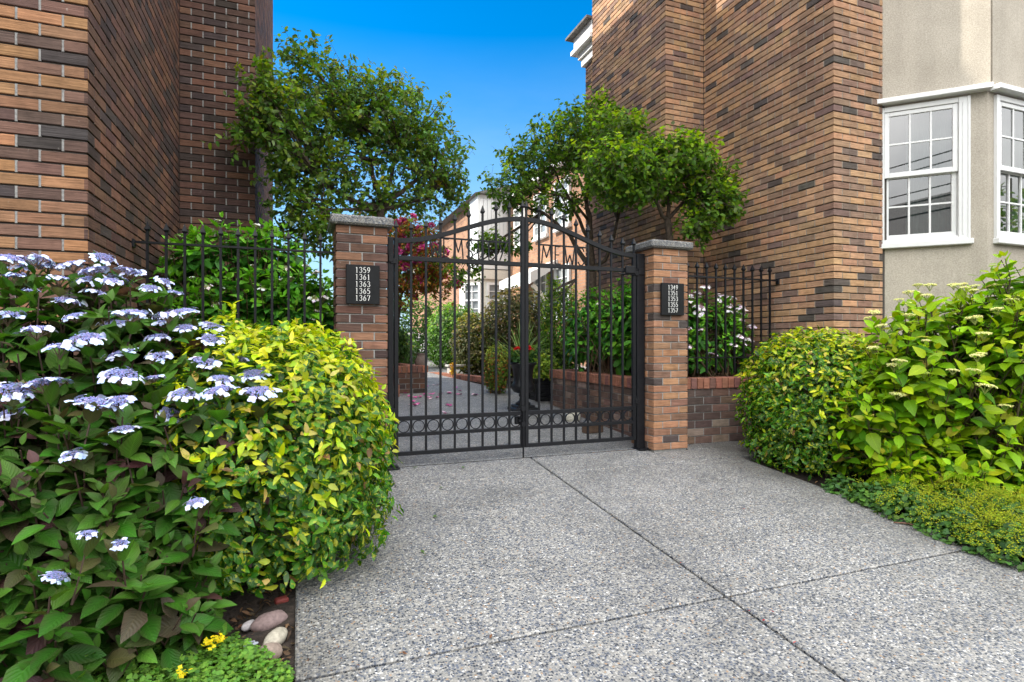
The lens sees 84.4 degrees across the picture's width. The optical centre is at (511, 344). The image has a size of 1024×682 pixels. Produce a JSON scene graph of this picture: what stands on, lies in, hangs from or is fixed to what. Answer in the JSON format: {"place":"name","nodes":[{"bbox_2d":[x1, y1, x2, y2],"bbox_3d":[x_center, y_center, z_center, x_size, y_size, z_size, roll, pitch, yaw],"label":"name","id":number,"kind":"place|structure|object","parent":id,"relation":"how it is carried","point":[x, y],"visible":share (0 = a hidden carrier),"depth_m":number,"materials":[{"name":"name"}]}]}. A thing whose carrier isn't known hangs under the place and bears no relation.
{"place":"outdoors","nodes":[
{"label":"outdoors","id":0,"kind":"place"},
{"bbox_2d":[93,544,295,681],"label":"bed soil","id":1,"kind":"structure","parent":0,"point":[253,600],"depth_m":2.52,"materials":[{"name":"brown soil"}]},
{"bbox_2d":[0,250,304,681],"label":"hydrangea bush","id":2,"kind":"object","parent":1,"relation":"on","point":[94,513],"visible":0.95,"depth_m":2.20,"materials":[{"name":"green plant"}]},
{"bbox_2d":[92,630,294,681],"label":"clover patch","id":3,"kind":"object","parent":1,"relation":"on","point":[232,664],"visible":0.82,"depth_m":2.05,"materials":[{"name":"green plant"}]},
{"bbox_2d":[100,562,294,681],"bbox_3d":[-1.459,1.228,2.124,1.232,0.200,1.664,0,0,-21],"label":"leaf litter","id":4,"kind":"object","parent":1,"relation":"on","point":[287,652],"visible":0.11,"depth_m":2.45,"materials":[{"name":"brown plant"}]},
{"bbox_2d":[241,619,253,631],"bbox_3d":[-1.125,1.198,2.411,0.045,0.036,0.076,0,0,19],"label":"river stone","id":5,"kind":"object","parent":1,"relation":"on","point":[245,626],"visible":0.81,"depth_m":2.39,"materials":[{"name":"white stone"}]},
{"bbox_2d":[130,300,403,597],"bbox_3d":[-1.402,0.462,3.243,1.483,1.404,1.978,0,0,-21],"label":"clipped hedge","id":6,"kind":"object","parent":1,"relation":"on","point":[346,463],"visible":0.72,"depth_m":2.61,"materials":[{"name":"green plant"}]},
{"bbox_2d":[250,610,287,631],"bbox_3d":[-1.042,1.188,2.424,0.090,0.079,0.161,0,0,37],"label":"river stone","id":7,"kind":"object","parent":1,"relation":"on","point":[267,620],"visible":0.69,"depth_m":2.39,"materials":[{"name":"pink stone"}]},
{"bbox_2d":[259,642,282,659],"bbox_3d":[-0.954,1.211,2.225,0.096,0.070,0.085,0,0,-21],"label":"river stone","id":8,"kind":"object","parent":1,"relation":"on","point":[276,648],"visible":0.61,"depth_m":2.21,"materials":[{"name":"beige stone"}]},
{"bbox_2d":[263,627,287,644],"bbox_3d":[-0.960,1.193,2.301,0.074,0.067,0.138,0,0,4],"label":"river stone","id":9,"kind":"object","parent":1,"relation":"on","point":[278,634],"visible":0.69,"depth_m":2.27,"materials":[{"name":"beige stone"}]},
{"bbox_2d":[274,595,288,604],"bbox_3d":[-1.063,1.180,2.605,0.059,0.028,0.042,0,0,-37],"label":"brick fragment","id":10,"kind":"object","parent":1,"relation":"on","point":[285,598],"visible":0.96,"depth_m":2.60,"materials":[{"name":"red brick"}]},
{"bbox_2d":[273,0,592,329],"label":"sky","id":11,"kind":"structure","parent":0,"point":[501,63],"materials":[{"name":"blue"}]},
{"bbox_2d":[394,332,731,466],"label":"garden path","id":12,"kind":"structure","parent":0,"point":[418,442],"depth_m":6.10,"materials":[{"name":"grey concrete"}]},
{"bbox_2d":[0,0,272,413],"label":"brick building","id":13,"kind":"structure","parent":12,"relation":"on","point":[113,113],"depth_m":3.77,"materials":[{"name":"brown brick"}]},
{"bbox_2d":[327,213,393,462],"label":"brick pillar","id":14,"kind":"structure","parent":12,"relation":"on","point":[359,240],"depth_m":4.41,"materials":[{"name":"brown brick"}]},
{"bbox_2d":[346,264,379,304],"bbox_3d":[-1.157,-0.467,4.386,0.253,0.304,0.026,0,0,-21],"label":"number plaque","id":15,"kind":"object","parent":14,"relation":"attached to","point":[362,284],"visible":1,"depth_m":4.37,"materials":[{"name":"black metal"}]},
{"bbox_2d":[387,237,399,469],"bbox_3d":[-0.988,0.062,4.608,0.130,1.885,0.150,0,0,-21],"label":"gate post","id":16,"kind":"object","parent":14,"relation":"attached to","point":[390,332],"visible":0.62,"depth_m":4.61,"materials":[{"name":"black metal"}]},
{"bbox_2d":[391,200,524,457],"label":"iron gate","id":17,"kind":"structure","parent":16,"relation":"attached to","point":[482,262],"depth_m":4.85,"materials":[{"name":"black metal"}]},
{"bbox_2d":[386,384,399,457],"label":"garden wall","id":18,"kind":"structure","parent":12,"relation":"on","point":[398,396],"depth_m":4.92,"materials":[{"name":"brick"}]},
{"bbox_2d":[330,293,457,356],"bbox_3d":[-3.233,-0.531,14.836,4.606,1.876,1.800,0,0,-21],"label":"garden shrub","id":19,"kind":"object","parent":12,"relation":"on","point":[421,329],"visible":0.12,"depth_m":14.74,"materials":[{"name":"green plant"}]},
{"bbox_2d":[386,365,424,393],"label":"garden wall","id":20,"kind":"structure","parent":12,"relation":"on","point":[418,373],"depth_m":8.71,"materials":[{"name":"brick"}]},
{"bbox_2d":[399,332,423,363],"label":"garden shrub","id":21,"kind":"object","parent":12,"relation":"on","point":[415,350],"visible":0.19,"depth_m":12.06,"materials":[{"name":"green plant"}]},
{"bbox_2d":[398,363,427,388],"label":"garden wall","id":22,"kind":"structure","parent":12,"relation":"on","point":[401,364],"depth_m":9.30,"materials":[{"name":"brick"}]},
{"bbox_2d":[415,353,427,364],"bbox_3d":[-1.475,0.270,9.169,0.216,0.270,0.216,0,0,-21],"label":"clay pot","id":23,"kind":"object","parent":22,"relation":"on","point":[420,359],"visible":0.67,"depth_m":9.09,"materials":[{"name":"brown ceramic"}]},
{"bbox_2d":[412,241,438,331],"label":"row house","id":24,"kind":"structure","parent":12,"relation":"on","point":[432,306],"depth_m":29.83,"materials":[{"name":"brick"}]},
{"bbox_2d":[449,363,456,376],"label":"yellow lily","id":25,"kind":"object","parent":12,"relation":"on","point":[452,370],"visible":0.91,"depth_m":10.78,"materials":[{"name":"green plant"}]},
{"bbox_2d":[427,300,480,367],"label":"garden shrub","id":26,"kind":"object","parent":12,"relation":"on","point":[447,325],"visible":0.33,"depth_m":12.61,"materials":[{"name":"green plant"}]},
{"bbox_2d":[445,364,472,374],"bbox_3d":[-1.055,0.505,11.251,0.600,0.220,0.330,0,0,-21],"label":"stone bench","id":27,"kind":"object","parent":12,"relation":"on","point":[448,366],"visible":0.48,"depth_m":11.16,"materials":[{"name":"white stone"}]},
{"bbox_2d":[429,372,507,387],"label":"garden wall","id":28,"kind":"structure","parent":12,"relation":"on","point":[474,378],"depth_m":10.39,"materials":[{"name":"brick"}]},
{"bbox_2d":[432,186,507,330],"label":"row house","id":29,"kind":"structure","parent":12,"relation":"on","point":[477,202],"depth_m":18.68,"materials":[{"name":"brick"}]},
{"bbox_2d":[463,282,480,316],"bbox_3d":[-1.321,-1.470,18.661,0.067,1.150,0.660,0,0,-63],"label":"window","id":30,"kind":"structure","parent":29,"relation":"in","point":[475,291],"depth_m":18.64,"materials":[{"name":"white paint"}]},
{"bbox_2d":[487,282,505,319],"bbox_3d":[-0.517,-1.430,18.607,0.700,1.230,0.107,0,0,-21],"label":"window","id":31,"kind":"structure","parent":29,"relation":"in","point":[490,285],"depth_m":18.58,"materials":[{"name":"white paint"}]},
{"bbox_2d":[484,343,507,393],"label":"garden shrub","id":32,"kind":"object","parent":12,"relation":"on","point":[502,371],"visible":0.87,"depth_m":8.81,"materials":[{"name":"green plant"}]},
{"bbox_2d":[507,362,537,410],"bbox_3d":[0.144,0.548,7.394,0.448,0.632,0.360,0,0,-21],"label":"garden urn","id":33,"kind":"object","parent":12,"relation":"on","point":[515,384],"visible":0.56,"depth_m":7.30,"materials":[{"name":"black metal"}]},
{"bbox_2d":[485,317,562,359],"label":"spiky plant","id":34,"kind":"object","parent":33,"relation":"in","point":[531,350],"visible":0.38,"depth_m":7.33,"materials":[{"name":"green plant"}]},
{"bbox_2d":[506,345,541,364],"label":"geranium","id":35,"kind":"object","parent":33,"relation":"in","point":[514,359],"visible":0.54,"depth_m":7.33,"materials":[{"name":"green plant"}]},
{"bbox_2d":[529,378,549,400],"bbox_3d":[0.436,0.651,8.351,0.330,0.324,0.330,0,0,-21],"label":"planter box","id":36,"kind":"object","parent":12,"relation":"on","point":[544,389],"visible":0.5,"depth_m":8.21,"materials":[{"name":"black metal"}]},
{"bbox_2d":[532,349,560,380],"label":"potted plant","id":37,"kind":"object","parent":36,"relation":"in","point":[544,373],"visible":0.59,"depth_m":8.22,"materials":[{"name":"green plant"}]},
{"bbox_2d":[499,138,586,365],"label":"row house","id":38,"kind":"structure","parent":12,"relation":"on","point":[544,272],"depth_m":15.18,"materials":[{"name":"paint"}]},
{"bbox_2d":[513,205,524,249],"bbox_3d":[0.223,-3.680,17.675,0.107,1.330,0.980,0,0,-21],"label":"window","id":39,"kind":"structure","parent":38,"relation":"in","point":[515,224],"depth_m":17.93,"materials":[{"name":"white paint"}]},
{"bbox_2d":[533,273,547,314],"bbox_3d":[0.820,-1.420,16.147,0.067,1.350,0.920,0,0,-21],"label":"window","id":40,"kind":"structure","parent":38,"relation":"in","point":[543,279],"depth_m":16.09,"materials":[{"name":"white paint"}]},
{"bbox_2d":[532,192,548,241],"bbox_3d":[0.801,-3.680,16.140,0.107,1.330,0.980,0,0,-21],"label":"window","id":41,"kind":"structure","parent":38,"relation":"in","point":[544,233],"depth_m":16.14,"materials":[{"name":"white paint"}]},
{"bbox_2d":[554,263,570,319],"bbox_3d":[1.299,-1.380,14.821,0.107,1.430,0.980,0,0,-21],"label":"window","id":42,"kind":"structure","parent":38,"relation":"in","point":[557,272],"depth_m":14.82,"materials":[{"name":"white paint"}]},
{"bbox_2d":[553,177,571,232],"bbox_3d":[1.299,-3.680,14.821,0.107,1.330,0.980,0,0,-21],"label":"window","id":43,"kind":"structure","parent":38,"relation":"in","point":[568,224],"depth_m":14.80,"materials":[{"name":"white paint"}]},
{"bbox_2d":[566,412,580,421],"bbox_3d":[0.728,0.867,6.785,0.193,0.169,0.154,0,0,-21],"label":"white stone","id":44,"kind":"object","parent":12,"relation":"on","point":[569,417],"visible":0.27,"depth_m":6.72,"materials":[{"name":"white stone"}]},
{"bbox_2d":[553,369,597,371],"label":"garden wall","id":45,"kind":"structure","parent":12,"relation":"on","point":[585,370],"depth_m":7.98,"materials":[{"name":"brick"}]},
{"bbox_2d":[442,83,656,368],"bbox_3d":[0.647,-1.623,7.961,2.942,4.162,1.970,0,0,24],"label":"tree","id":46,"kind":"object","parent":45,"relation":"on","point":[609,120],"visible":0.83,"depth_m":7.72,"materials":[{"name":"green plant"}]},
{"bbox_2d":[549,369,630,435],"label":"garden wall","id":47,"kind":"structure","parent":12,"relation":"on","point":[581,389],"depth_m":6.76,"materials":[{"name":"brick"}]},
{"bbox_2d":[625,239,692,452],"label":"brick pillar","id":48,"kind":"structure","parent":12,"relation":"on","point":[666,393],"depth_m":5.41,"materials":[{"name":"brown brick"}]},
{"bbox_2d":[631,253,650,450],"bbox_3d":[1.246,0.062,5.450,0.130,1.885,0.150,0,0,-21],"label":"gate post","id":49,"kind":"object","parent":48,"relation":"attached to","point":[639,443],"visible":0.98,"depth_m":5.45,"materials":[{"name":"black metal"}]},
{"bbox_2d":[524,201,638,447],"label":"iron gate","id":50,"kind":"structure","parent":49,"relation":"attached to","point":[632,271],"depth_m":5.22,"materials":[{"name":"black metal"}]},
{"bbox_2d":[660,283,683,315],"bbox_3d":[1.533,-0.435,5.400,0.256,0.306,0.026,0,0,-21],"label":"number plaque","id":51,"kind":"object","parent":48,"relation":"attached to","point":[671,298],"visible":1,"depth_m":5.38,"materials":[{"name":"black metal"}]},
{"bbox_2d":[686,375,783,443],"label":"garden wall","id":52,"kind":"structure","parent":12,"relation":"on","point":[711,405],"depth_m":5.80,"materials":[{"name":"brick"}]},
{"bbox_2d":[686,262,779,372],"bbox_3d":[2.279,-0.285,5.968,1.412,1.156,0.048,0,0,-21],"label":"iron fence","id":53,"kind":"object","parent":52,"relation":"on","point":[734,278],"visible":0.83,"depth_m":5.96,"materials":[{"name":"black metal"}]},
{"bbox_2d":[565,0,1023,452],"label":"brick building","id":54,"kind":"structure","parent":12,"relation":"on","point":[876,147],"depth_m":5.81,"materials":[{"name":"brown brick"}]},
{"bbox_2d":[879,95,973,248],"bbox_3d":[4.181,-1.710,5.775,0.794,1.450,0.282,0,0,24],"label":"window","id":55,"kind":"structure","parent":54,"relation":"in","point":[937,175],"depth_m":5.77,"materials":[{"name":"white paint"}]},
{"bbox_2d":[993,94,1023,246],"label":"window","id":56,"kind":"structure","parent":54,"relation":"in","point":[1008,126],"depth_m":5.66,"materials":[{"name":"white paint"}]},
{"bbox_2d":[582,425,602,433],"bbox_3d":[0.877,0.912,6.152,0.225,0.090,0.102,0,0,-31],"label":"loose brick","id":57,"kind":"object","parent":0,"point":[593,429],"visible":0.44,"depth_m":6.09,"materials":[{"name":"brown brick"}]},
{"bbox_2d":[294,440,1023,681],"bbox_3d":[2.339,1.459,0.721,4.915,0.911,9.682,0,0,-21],"label":"driveway","id":58,"kind":"structure","parent":0,"point":[585,554],"depth_m":2.80,"materials":[{"name":"grey concrete"}]},
{"bbox_2d":[296,578,342,677],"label":"leaf litter","id":59,"kind":"object","parent":58,"relation":"on","point":[317,631],"visible":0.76,"depth_m":2.34,"materials":[{"name":"brown plant"}]},
{"bbox_2d":[720,457,1020,575],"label":"leaf litter","id":60,"kind":"object","parent":58,"relation":"on","point":[833,504],"visible":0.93,"depth_m":4.45,"materials":[{"name":"brown plant"}]},
{"bbox_2d":[756,459,1023,561],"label":"bed soil","id":61,"kind":"structure","parent":0,"point":[804,475],"depth_m":4.82,"materials":[{"name":"brown soil"}]},
{"bbox_2d":[731,325,886,480],"bbox_3d":[2.730,0.479,5.139,1.388,1.314,1.335,0,0,-21],"label":"clipped hedge","id":62,"kind":"object","parent":61,"relation":"on","point":[771,394],"visible":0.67,"depth_m":4.80,"materials":[{"name":"green plant"}]},
{"bbox_2d":[819,251,1023,503],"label":"hydrangea bush","id":63,"kind":"object","parent":61,"relation":"on","point":[948,401],"visible":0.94,"depth_m":4.23,"materials":[{"name":"green plant"}]},
{"bbox_2d":[821,469,1023,571],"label":"ground cover","id":64,"kind":"object","parent":61,"relation":"on","point":[985,521],"visible":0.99,"depth_m":3.63,"materials":[{"name":"green plant"}]},
{"bbox_2d":[893,522,918,526],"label":"twig","id":65,"kind":"object","parent":64,"relation":"on","point":[904,523],"visible":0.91,"depth_m":3.71,"materials":[{"name":"brown wood"}]},
{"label":"bed soil","id":66,"kind":"structure","parent":0,"visible":0},
{"bbox_2d":[149,211,334,363],"bbox_3d":[-2.186,-0.319,4.736,1.520,1.561,1.128,0,0,-21],"label":"hydrangea bush","id":67,"kind":"object","parent":66,"relation":"on","point":[193,280],"visible":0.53,"depth_m":4.55,"materials":[{"name":"green plant"}]},
{"bbox_2d":[200,26,475,261],"bbox_3d":[-1.784,-1.464,6.381,3.129,3.842,1.488,0,0,-33],"label":"tree","id":68,"kind":"object","parent":66,"relation":"on","point":[276,105],"visible":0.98,"depth_m":6.04,"materials":[{"name":"green plant"}]},
{"bbox_2d":[386,323,409,362],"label":"garden shrub","id":69,"kind":"object","parent":66,"relation":"on","point":[402,340],"visible":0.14,"depth_m":9.58,"materials":[{"name":"green plant"}]},
{"bbox_2d":[352,205,464,335],"bbox_3d":[-1.752,-0.920,9.427,1.430,2.767,2.091,0,0,26],"label":"flowering tree","id":70,"kind":"object","parent":66,"relation":"on","point":[418,273],"visible":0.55,"depth_m":9.42,"materials":[{"name":"red plant"}]},
{"bbox_2d":[449,311,500,374],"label":"garden shrub","id":71,"kind":"object","parent":66,"relation":"on","point":[462,347],"visible":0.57,"depth_m":11.15,"materials":[{"name":"green plant"}]},
{"bbox_2d":[476,285,553,376],"bbox_3d":[0.085,-0.232,10.920,1.628,1.895,1.770,0,0,-21],"label":"garden shrub","id":72,"kind":"object","parent":66,"relation":"on","point":[502,316],"visible":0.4,"depth_m":10.54,"materials":[{"name":"green plant"}]},
{"bbox_2d":[531,339,572,374],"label":"garden shrub","id":73,"kind":"object","parent":66,"relation":"on","point":[555,356],"visible":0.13,"depth_m":9.35,"materials":[{"name":"green plant"}]},
{"bbox_2d":[536,276,583,368],"bbox_3d":[0.843,-0.262,9.669,0.860,1.799,0.976,0,0,-21],"label":"garden shrub","id":74,"kind":"object","parent":66,"relation":"on","point":[557,306],"visible":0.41,"depth_m":9.46,"materials":[{"name":"green plant"}]},
{"bbox_2d":[557,275,630,375],"bbox_3d":[1.318,-0.181,7.108,1.083,1.374,2.373,0,0,-21],"label":"hydrangea bush","id":75,"kind":"object","parent":66,"relation":"on","point":[593,338],"visible":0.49,"depth_m":6.97,"materials":[{"name":"green plant"}]},
{"bbox_2d":[570,121,750,253],"bbox_3d":[1.575,-1.032,6.237,2.114,2.980,1.096,0,0,-21],"label":"tree","id":76,"kind":"object","parent":66,"relation":"on","point":[656,168],"visible":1,"depth_m":6.09,"materials":[{"name":"green plant"}]},
{"bbox_2d":[687,285,756,376],"bbox_3d":[2.137,-0.098,6.284,1.196,1.120,0.857,0,0,-45],"label":"hydrangea bush","id":77,"kind":"object","parent":66,"relation":"on","point":[711,341],"visible":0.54,"depth_m":6.11,"materials":[{"name":"green plant"}]},
{"bbox_3d":[-2.046,0.692,4.240,1.363,0.706,0.226,0,0,-21],"label":"garden wall","id":78,"kind":"object","parent":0,"visible":0},
{"bbox_2d":[130,221,334,343],"bbox_3d":[-2.054,-0.294,4.238,1.383,1.178,0.048,0,0,-21],"label":"iron fence","id":79,"kind":"object","parent":78,"relation":"on","point":[202,245],"visible":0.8,"depth_m":4.23,"materials":[{"name":"black metal"}]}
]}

